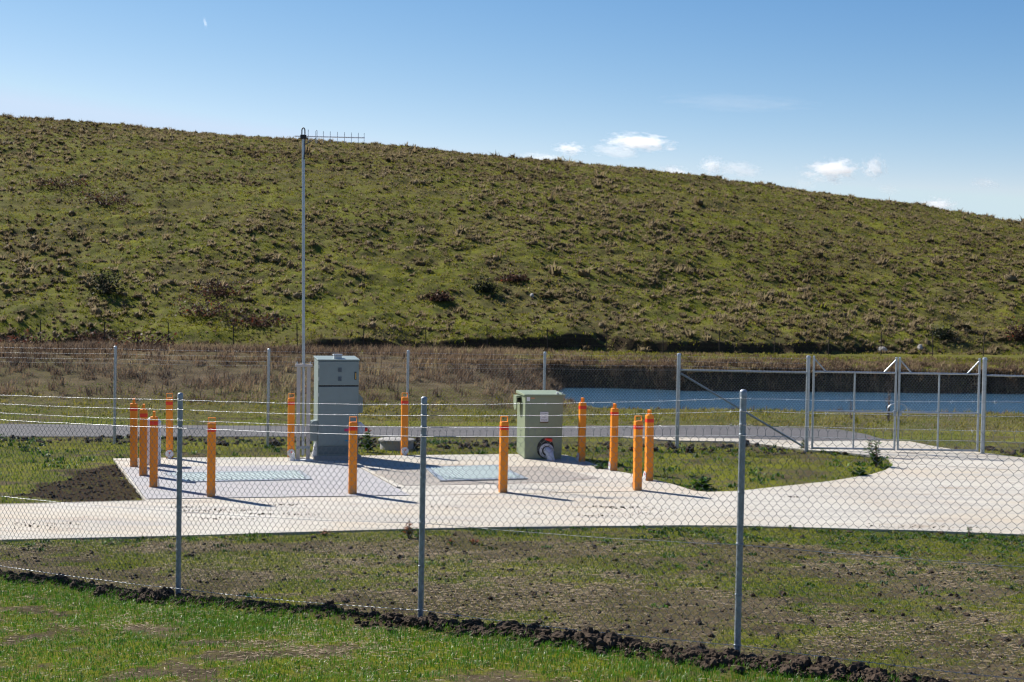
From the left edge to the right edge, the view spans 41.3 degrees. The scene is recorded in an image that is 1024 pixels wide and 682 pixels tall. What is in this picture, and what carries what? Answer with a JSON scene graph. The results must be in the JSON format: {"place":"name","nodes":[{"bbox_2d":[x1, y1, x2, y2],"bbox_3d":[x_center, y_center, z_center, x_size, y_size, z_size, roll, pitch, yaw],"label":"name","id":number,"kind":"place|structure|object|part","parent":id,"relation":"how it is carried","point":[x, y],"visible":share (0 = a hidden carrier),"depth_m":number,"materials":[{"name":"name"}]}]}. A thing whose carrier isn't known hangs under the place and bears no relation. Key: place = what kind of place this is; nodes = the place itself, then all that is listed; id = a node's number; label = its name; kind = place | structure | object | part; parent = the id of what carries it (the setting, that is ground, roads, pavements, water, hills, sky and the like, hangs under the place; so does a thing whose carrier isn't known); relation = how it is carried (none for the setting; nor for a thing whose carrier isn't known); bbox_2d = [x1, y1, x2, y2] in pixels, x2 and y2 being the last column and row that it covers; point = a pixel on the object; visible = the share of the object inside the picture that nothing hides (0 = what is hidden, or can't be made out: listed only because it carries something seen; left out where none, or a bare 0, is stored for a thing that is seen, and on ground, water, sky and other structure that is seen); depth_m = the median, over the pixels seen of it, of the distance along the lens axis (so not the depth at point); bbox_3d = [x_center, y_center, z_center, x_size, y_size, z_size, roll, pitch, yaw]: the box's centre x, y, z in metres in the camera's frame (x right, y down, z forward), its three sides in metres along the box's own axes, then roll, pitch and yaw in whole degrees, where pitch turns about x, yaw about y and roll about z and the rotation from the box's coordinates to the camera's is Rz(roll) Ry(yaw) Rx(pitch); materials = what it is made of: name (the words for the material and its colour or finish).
{"place":"outdoors","nodes":[
{"label":"outdoors","id":0,"kind":"place"},
{"bbox_2d":[147,417,160,464],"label":"utility pillar","id":1,"kind":"structure","parent":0,"point":[148,442],"depth_m":25.92,"materials":[{"name":"white metal"}]},
{"bbox_2d":[147,425,158,461],"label":"door","id":2,"kind":"structure","parent":1,"relation":"in","point":[148,429],"depth_m":25.90,"materials":[{"name":"white paint"}]},
{"bbox_2d":[0,424,885,440],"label":"gravel road","id":3,"kind":"structure","parent":0,"point":[832,434],"depth_m":33.31,"materials":[{"name":"grey gravel"}]},
{"bbox_2d":[0,571,942,681],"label":"lawn grass","id":4,"kind":"structure","parent":0,"point":[270,628],"depth_m":10.95,"materials":[{"name":"green plant"}]},
{"bbox_2d":[0,349,1023,681],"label":"ground","id":5,"kind":"structure","parent":0,"point":[190,671],"depth_m":15.61,"materials":[{"name":"green plant"}]},
{"bbox_2d":[0,328,61,346],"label":"shrub","id":6,"kind":"object","parent":5,"relation":"on","point":[19,339],"visible":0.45,"depth_m":56.93,"materials":[{"name":"brown plant"}]},
{"bbox_2d":[13,464,141,501],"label":"soil clods","id":7,"kind":"object","parent":5,"relation":"on","point":[62,486],"visible":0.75,"depth_m":22.94,"materials":[{"name":"soil"}]},
{"bbox_2d":[130,398,138,466],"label":"bollard","id":8,"kind":"object","parent":5,"relation":"on","point":[134,415],"visible":0.98,"depth_m":25.54,"materials":[{"name":"yellow paint"}]},
{"bbox_2d":[95,326,184,347],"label":"shrub","id":9,"kind":"object","parent":5,"relation":"on","point":[130,338],"visible":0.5,"depth_m":57.91,"materials":[{"name":"brown plant"}]},
{"bbox_2d":[166,393,172,457],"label":"bollard","id":10,"kind":"object","parent":5,"relation":"on","point":[169,413],"visible":0.84,"depth_m":26.98,"materials":[{"name":"yellow paint"}]},
{"bbox_2d":[287,393,294,456],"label":"bollard","id":11,"kind":"object","parent":5,"relation":"on","point":[291,413],"visible":0.81,"depth_m":27.45,"materials":[{"name":"yellow paint"}]},
{"bbox_2d":[319,529,330,535],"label":"weed","id":12,"kind":"object","parent":5,"relation":"on","point":[323,532],"visible":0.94,"depth_m":18.82,"materials":[{"name":"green plant"}]},
{"bbox_2d":[361,428,374,451],"bbox_3d":[-3.061,2.106,28.814,0.375,0.544,0.306,2,2,33],"label":"weed","id":13,"kind":"object","parent":5,"relation":"on","point":[367,443],"visible":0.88,"depth_m":28.80,"materials":[{"name":"green plant"}]},
{"bbox_2d":[378,437,414,450],"bbox_3d":[-2.505,2.284,29.557,0.800,0.338,0.800,1,2,0],"label":"well cover","id":14,"kind":"object","parent":5,"relation":"on","point":[385,446],"visible":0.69,"depth_m":29.28,"materials":[{"name":"concrete"}]},
{"bbox_2d":[401,393,408,454],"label":"bollard","id":15,"kind":"object","parent":5,"relation":"on","point":[404,419],"visible":0.87,"depth_m":28.13,"materials":[{"name":"yellow paint"}]},
{"bbox_2d":[0,346,810,451],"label":"chain link fence","id":16,"kind":"object","parent":5,"relation":"on","point":[807,385],"visible":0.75,"depth_m":29.85,"materials":[{"name":"metal"}]},
{"bbox_2d":[811,356,897,449],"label":"gate","id":17,"kind":"structure","parent":16,"relation":"attached to","point":[894,411],"depth_m":30.11,"materials":[{"name":"metal"}]},
{"bbox_2d":[402,520,416,538],"bbox_3d":[-1.393,2.582,18.525,0.167,0.280,0.274,-1,2,-40],"label":"weed","id":18,"kind":"object","parent":5,"relation":"on","point":[408,531],"visible":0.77,"depth_m":18.52,"materials":[{"name":"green plant"}]},
{"bbox_2d":[0,433,891,490],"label":"leafy weeds","id":19,"kind":"object","parent":5,"relation":"on","point":[445,440],"visible":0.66,"depth_m":27.93,"materials":[{"name":"green plant"}]},
{"bbox_2d":[469,538,479,544],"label":"weed","id":20,"kind":"object","parent":5,"relation":"on","point":[472,542],"visible":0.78,"depth_m":18.02,"materials":[{"name":"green plant"}]},
{"bbox_2d":[0,569,969,681],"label":"soil clods","id":21,"kind":"object","parent":5,"relation":"on","point":[595,639],"visible":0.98,"depth_m":11.10,"materials":[{"name":"soil"}]},
{"bbox_2d":[497,416,508,492],"bbox_3d":[-0.145,1.940,23.016,0.152,1.339,0.159,1,2,-14],"label":"bollard","id":22,"kind":"object","parent":5,"relation":"on","point":[504,471],"visible":0.88,"depth_m":22.95,"materials":[{"name":"yellow paint"}]},
{"bbox_2d":[0,389,1023,681],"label":"chain link fence","id":23,"kind":"object","parent":5,"relation":"on","point":[738,543],"visible":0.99,"depth_m":11.69,"materials":[{"name":"metal"}]},
{"bbox_2d":[0,333,1023,413],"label":"dry grass","id":24,"kind":"structure","parent":5,"relation":"on","point":[454,353],"depth_m":46.84,"materials":[{"name":"brown plant"}]},
{"bbox_2d":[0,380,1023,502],"bbox_3d":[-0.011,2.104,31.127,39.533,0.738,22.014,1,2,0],"label":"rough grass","id":25,"kind":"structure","parent":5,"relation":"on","point":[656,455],"depth_m":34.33,"materials":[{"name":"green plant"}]},
{"bbox_2d":[0,525,1023,681],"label":"soil clods","id":26,"kind":"object","parent":5,"relation":"on","point":[697,621],"visible":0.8,"depth_m":14.97,"materials":[{"name":"soil"}]},
{"bbox_2d":[0,311,1023,431],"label":"verge grass","id":27,"kind":"structure","parent":5,"relation":"on","point":[608,409],"depth_m":40.38,"materials":[{"name":"plant"}]},
{"bbox_2d":[0,434,1023,456],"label":"grass verge","id":28,"kind":"structure","parent":5,"relation":"on","point":[687,448],"depth_m":30.23,"materials":[{"name":"green plant"}]},
{"bbox_2d":[0,526,1023,681],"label":"dry sward","id":29,"kind":"structure","parent":5,"relation":"on","point":[688,550],"depth_m":14.63,"materials":[{"name":"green plant"}]},
{"bbox_2d":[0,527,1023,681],"bbox_3d":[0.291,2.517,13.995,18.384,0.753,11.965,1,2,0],"label":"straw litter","id":30,"kind":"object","parent":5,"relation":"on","point":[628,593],"visible":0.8,"depth_m":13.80,"materials":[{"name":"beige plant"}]},
{"bbox_2d":[23,524,1023,607],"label":"weeds","id":31,"kind":"object","parent":5,"relation":"on","point":[750,554],"visible":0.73,"depth_m":18.33,"materials":[{"name":"green plant"}]},
{"bbox_2d":[513,390,565,460],"bbox_3d":[0.563,1.759,28.128,0.950,1.436,1.172,1,2,-11],"label":"pump box","id":32,"kind":"object","parent":5,"relation":"on","point":[539,397],"visible":0.84,"depth_m":27.86,"materials":[{"name":"green paint"}]},
{"bbox_2d":[576,398,586,461],"bbox_3d":[1.408,1.818,27.558,0.159,1.339,0.152,1,2,-14],"label":"bollard","id":33,"kind":"object","parent":5,"relation":"on","point":[582,418],"visible":0.79,"depth_m":27.50,"materials":[{"name":"yellow paint"}]},
{"bbox_2d":[591,463,607,468],"bbox_3d":[1.731,2.466,26.431,0.320,0.212,0.394,2,2,40],"label":"weed","id":34,"kind":"object","parent":5,"relation":"on","point":[601,467],"visible":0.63,"depth_m":26.42,"materials":[{"name":"green plant"}]},
{"bbox_2d":[608,403,618,470],"bbox_3d":[1.952,1.871,26.164,0.160,1.339,0.152,1,2,-11],"label":"bollard","id":35,"kind":"object","parent":5,"relation":"on","point":[614,416],"visible":0.91,"depth_m":26.11,"materials":[{"name":"yellow paint"}]},
{"bbox_2d":[643,410,653,480],"bbox_3d":[2.491,1.923,24.803,0.160,1.339,0.152,0,2,-13],"label":"bollard","id":36,"kind":"object","parent":5,"relation":"on","point":[649,423],"visible":0.94,"depth_m":24.75,"materials":[{"name":"yellow paint"}]},
{"bbox_2d":[688,475,711,489],"bbox_3d":[3.325,2.508,24.039,0.458,0.253,0.584,1,2,0],"label":"weed","id":37,"kind":"object","parent":5,"relation":"on","point":[703,482],"visible":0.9,"depth_m":24.00,"materials":[{"name":"green plant"}]},
{"bbox_2d":[515,354,1023,393],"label":"bank grass","id":38,"kind":"structure","parent":5,"relation":"on","point":[625,363],"depth_m":56.78,"materials":[{"name":"green plant"}]},
{"bbox_2d":[847,401,852,418],"bbox_3d":[9.739,1.890,39.129,0.213,0.774,0.335,1,2,0],"label":"dead thistle","id":39,"kind":"object","parent":5,"relation":"on","point":[851,415],"visible":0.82,"depth_m":39.09,"materials":[{"name":"brown plant"}]},
{"bbox_2d":[848,466,866,475],"bbox_3d":[6.633,2.512,26.026,0.390,0.218,0.373,1,2,0],"label":"weed","id":40,"kind":"object","parent":5,"relation":"on","point":[859,470],"visible":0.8,"depth_m":26.03,"materials":[{"name":"green plant"}]},
{"bbox_2d":[863,438,882,466],"bbox_3d":[7.321,2.253,27.546,0.424,0.646,0.356,2,2,36],"label":"weed","id":41,"kind":"object","parent":5,"relation":"on","point":[876,458],"visible":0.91,"depth_m":27.52,"materials":[{"name":"green plant"}]},
{"bbox_2d":[883,380,891,420],"bbox_3d":[10.650,1.704,38.563,0.427,1.182,0.252,0,2,-31],"label":"dead thistle","id":42,"kind":"object","parent":5,"relation":"on","point":[888,417],"visible":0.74,"depth_m":38.56,"materials":[{"name":"brown plant"}]},
{"bbox_2d":[965,527,972,537],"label":"weed","id":43,"kind":"object","parent":5,"relation":"on","point":[969,534],"visible":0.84,"depth_m":19.38,"materials":[{"name":"green plant"}]},
{"bbox_2d":[980,357,1023,453],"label":"chain link fence","id":44,"kind":"object","parent":5,"relation":"on","point":[984,396],"visible":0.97,"depth_m":30.05,"materials":[{"name":"metal"}]},
{"bbox_2d":[897,357,980,451],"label":"gate","id":45,"kind":"structure","parent":44,"relation":"attached to","point":[899,412],"depth_m":30.10,"materials":[{"name":"metal"}]},
{"bbox_2d":[0,113,1023,362],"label":"hill","id":46,"kind":"structure","parent":0,"point":[566,339],"depth_m":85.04,"materials":[{"name":"green plant"}]},
{"bbox_2d":[20,174,96,187],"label":"shrub","id":47,"kind":"object","parent":46,"relation":"on","point":[64,184],"visible":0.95,"depth_m":96.43,"materials":[{"name":"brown plant"}]},
{"bbox_2d":[59,325,130,343],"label":"shrub","id":48,"kind":"object","parent":46,"relation":"on","point":[100,337],"visible":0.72,"depth_m":66.12,"materials":[{"name":"brown plant"}]},
{"bbox_2d":[59,185,141,205],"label":"shrub","id":49,"kind":"object","parent":46,"relation":"on","point":[110,198],"visible":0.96,"depth_m":92.43,"materials":[{"name":"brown plant"}]},
{"bbox_2d":[84,267,128,294],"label":"shrub","id":50,"kind":"object","parent":46,"relation":"on","point":[103,285],"visible":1,"depth_m":72.39,"materials":[{"name":"green plant"}]},
{"bbox_2d":[161,289,255,317],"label":"shrub","id":51,"kind":"object","parent":46,"relation":"on","point":[214,311],"visible":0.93,"depth_m":69.34,"materials":[{"name":"brown plant"}]},
{"bbox_2d":[191,273,248,296],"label":"shrub","id":52,"kind":"object","parent":46,"relation":"on","point":[222,291],"visible":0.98,"depth_m":72.88,"materials":[{"name":"brown plant"}]},
{"bbox_2d":[220,309,295,327],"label":"shrub","id":53,"kind":"object","parent":46,"relation":"on","point":[255,321],"visible":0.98,"depth_m":68.33,"materials":[{"name":"brown plant"}]},
{"bbox_2d":[424,289,453,300],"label":"shrub","id":54,"kind":"object","parent":46,"relation":"on","point":[437,295],"visible":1,"depth_m":75.26,"materials":[{"name":"brown plant"}]},
{"bbox_2d":[472,276,499,292],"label":"shrub","id":55,"kind":"object","parent":46,"relation":"on","point":[486,287],"visible":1,"depth_m":76.94,"materials":[{"name":"green plant"}]},
{"bbox_2d":[0,320,1000,355],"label":"paddock fence","id":56,"kind":"object","parent":46,"relation":"on","point":[500,329],"visible":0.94,"depth_m":65.75,"materials":[{"name":"metal"}]},
{"bbox_2d":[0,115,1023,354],"bbox_3d":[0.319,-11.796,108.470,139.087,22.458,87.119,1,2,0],"label":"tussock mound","id":57,"kind":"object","parent":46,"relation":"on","point":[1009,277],"visible":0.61,"depth_m":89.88,"materials":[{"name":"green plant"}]},
{"bbox_2d":[0,117,1023,354],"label":"tufts","id":58,"kind":"object","parent":46,"relation":"on","point":[486,259],"visible":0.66,"depth_m":92.60,"materials":[{"name":"green plant"}]},
{"bbox_2d":[496,271,529,281],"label":"shrub","id":59,"kind":"object","parent":46,"relation":"on","point":[514,277],"visible":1,"depth_m":79.41,"materials":[{"name":"brown plant"}]},
{"bbox_2d":[922,325,959,338],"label":"shrub","id":60,"kind":"object","parent":46,"relation":"on","point":[944,333],"visible":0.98,"depth_m":76.41,"materials":[{"name":"green plant"}]},
{"bbox_2d":[998,316,1023,340],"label":"shrub","id":61,"kind":"object","parent":46,"relation":"on","point":[1019,336],"visible":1,"depth_m":77.57,"materials":[{"name":"green plant"}]},
{"bbox_2d":[0,436,1023,541],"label":"concrete driveway","id":62,"kind":"structure","parent":0,"point":[488,493],"depth_m":21.65,"materials":[{"name":"grey concrete"}]},
{"bbox_2d":[21,500,143,503],"bbox_3d":[-6.831,2.519,21.203,2.161,0.014,0.014,0,2,-17],"label":"joint line","id":63,"kind":"object","parent":62,"relation":"on","point":[94,501],"visible":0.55,"depth_m":21.30,"materials":[{"name":"grey concrete"}]},
{"bbox_2d":[122,464,409,498],"bbox_3d":[-4.486,2.463,23.942,4.749,0.022,4.175,0,2,-13],"label":"concrete pad","id":64,"kind":"object","parent":62,"relation":"on","point":[261,485],"visible":0.71,"depth_m":23.31,"materials":[{"name":"grey concrete"}]},
{"bbox_2d":[139,404,147,475],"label":"bollard","id":65,"kind":"object","parent":64,"relation":"on","point":[143,416],"visible":0.91,"depth_m":24.29,"materials":[{"name":"orange paint"}]},
{"bbox_2d":[149,411,158,486],"bbox_3d":[-6.029,1.853,22.936,0.160,1.339,0.152,1,2,-13],"label":"bollard","id":66,"kind":"object","parent":64,"relation":"on","point":[154,424],"visible":0.96,"depth_m":22.87,"materials":[{"name":"yellow paint"}]},
{"bbox_2d":[206,417,215,496],"bbox_3d":[-4.857,1.901,21.976,0.152,1.339,0.160,1,2,-12],"label":"bollard","id":67,"kind":"object","parent":64,"relation":"on","point":[211,443],"visible":0.88,"depth_m":21.90,"materials":[{"name":"yellow paint"}]},
{"bbox_2d":[163,470,312,481],"bbox_3d":[-4.929,2.416,24.378,2.552,0.030,1.262,0,2,-15],"label":"access hatch","id":68,"kind":"object","parent":64,"relation":"on","point":[301,474],"visible":0.81,"depth_m":24.31,"materials":[{"name":"metal"}]},
{"bbox_2d":[348,416,357,493],"bbox_3d":[-2.636,1.918,22.521,0.151,1.339,0.160,0,2,-11],"label":"bollard","id":69,"kind":"object","parent":64,"relation":"on","point":[352,430],"visible":0.94,"depth_m":22.45,"materials":[{"name":"yellow paint"}]},
{"bbox_2d":[289,127,364,460],"bbox_3d":[-3.667,-0.914,26.971,1.405,6.582,0.150,1,2,-8],"label":"antenna mast","id":70,"kind":"object","parent":62,"relation":"on","point":[303,365],"visible":0.94,"depth_m":26.92,"materials":[{"name":"grey metal"}]},
{"bbox_2d":[310,354,367,459],"bbox_3d":[-3.531,1.321,27.505,1.185,2.125,0.710,0,2,-16],"label":"electrical cabinet","id":71,"kind":"object","parent":62,"relation":"on","point":[336,378],"visible":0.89,"depth_m":27.19,"materials":[{"name":"metal"}]},
{"bbox_3d":[-3.482,1.498,27.197,0.803,1.172,0.044,0,2,-16],"label":"door","id":72,"kind":"part","parent":71,"relation":"part of","materials":[{"name":"grey paint"}]},
{"bbox_3d":[-3.468,0.646,27.164,0.803,0.473,0.054,0,2,-16],"label":"door","id":73,"kind":"part","parent":71,"relation":"part of","materials":[{"name":"grey paint"}]},
{"bbox_2d":[357,463,400,487],"bbox_3d":[-2.479,2.455,24.861,0.098,0.040,3.349,0,2,-19],"label":"kerb strip","id":74,"kind":"object","parent":62,"relation":"on","point":[376,475],"visible":0.64,"depth_m":24.64,"materials":[{"name":"concrete"}]},
{"bbox_2d":[372,466,598,485],"bbox_3d":[-0.458,2.490,25.117,3.879,0.015,2.273,0,2,-19],"label":"concrete apron","id":75,"kind":"object","parent":62,"relation":"on","point":[534,472],"visible":0.52,"depth_m":24.95,"materials":[{"name":"grey concrete"}]},
{"bbox_2d":[426,465,527,480],"bbox_3d":[-0.780,2.448,25.366,1.642,0.030,2.018,0,2,-17],"label":"access hatch","id":76,"kind":"object","parent":75,"relation":"on","point":[459,472],"visible":0.83,"depth_m":25.18,"materials":[{"name":"metal"}]},
{"bbox_2d":[1,496,985,528],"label":"dirt crumbs","id":77,"kind":"object","parent":62,"relation":"on","point":[29,525],"visible":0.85,"depth_m":20.62,"materials":[{"name":"soil"}]},
{"bbox_2d":[411,491,624,495],"bbox_3d":[0.235,2.572,22.917,3.938,0.014,0.014,0,2,-14],"label":"joint line","id":78,"kind":"object","parent":62,"relation":"on","point":[522,493],"visible":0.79,"depth_m":22.88,"materials":[{"name":"grey concrete"}]},
{"bbox_2d":[632,416,642,490],"bbox_3d":[2.172,1.959,23.525,0.152,1.339,0.160,0,2,-13],"label":"bollard","id":79,"kind":"object","parent":62,"relation":"on","point":[637,426],"visible":0.97,"depth_m":23.45,"materials":[{"name":"yellow paint"}]},
{"bbox_2d":[904,463,1022,470],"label":"joint line","id":80,"kind":"object","parent":62,"relation":"on","point":[957,466],"visible":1,"depth_m":27.56,"materials":[{"name":"grey concrete"}]},
{"bbox_2d":[0,0,1023,220],"label":"sky","id":81,"kind":"structure","parent":0,"point":[909,101],"materials":[{"name":"blue"}]},
{"bbox_2d":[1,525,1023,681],"bbox_3d":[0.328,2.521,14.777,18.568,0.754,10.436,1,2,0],"label":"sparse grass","id":82,"kind":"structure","parent":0,"point":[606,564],"depth_m":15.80,"materials":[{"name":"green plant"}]},
{"bbox_2d":[556,387,1023,413],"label":"pond water","id":83,"kind":"structure","parent":0,"point":[757,395],"depth_m":51.15,"materials":[{"name":"blue liquid"}]}
]}

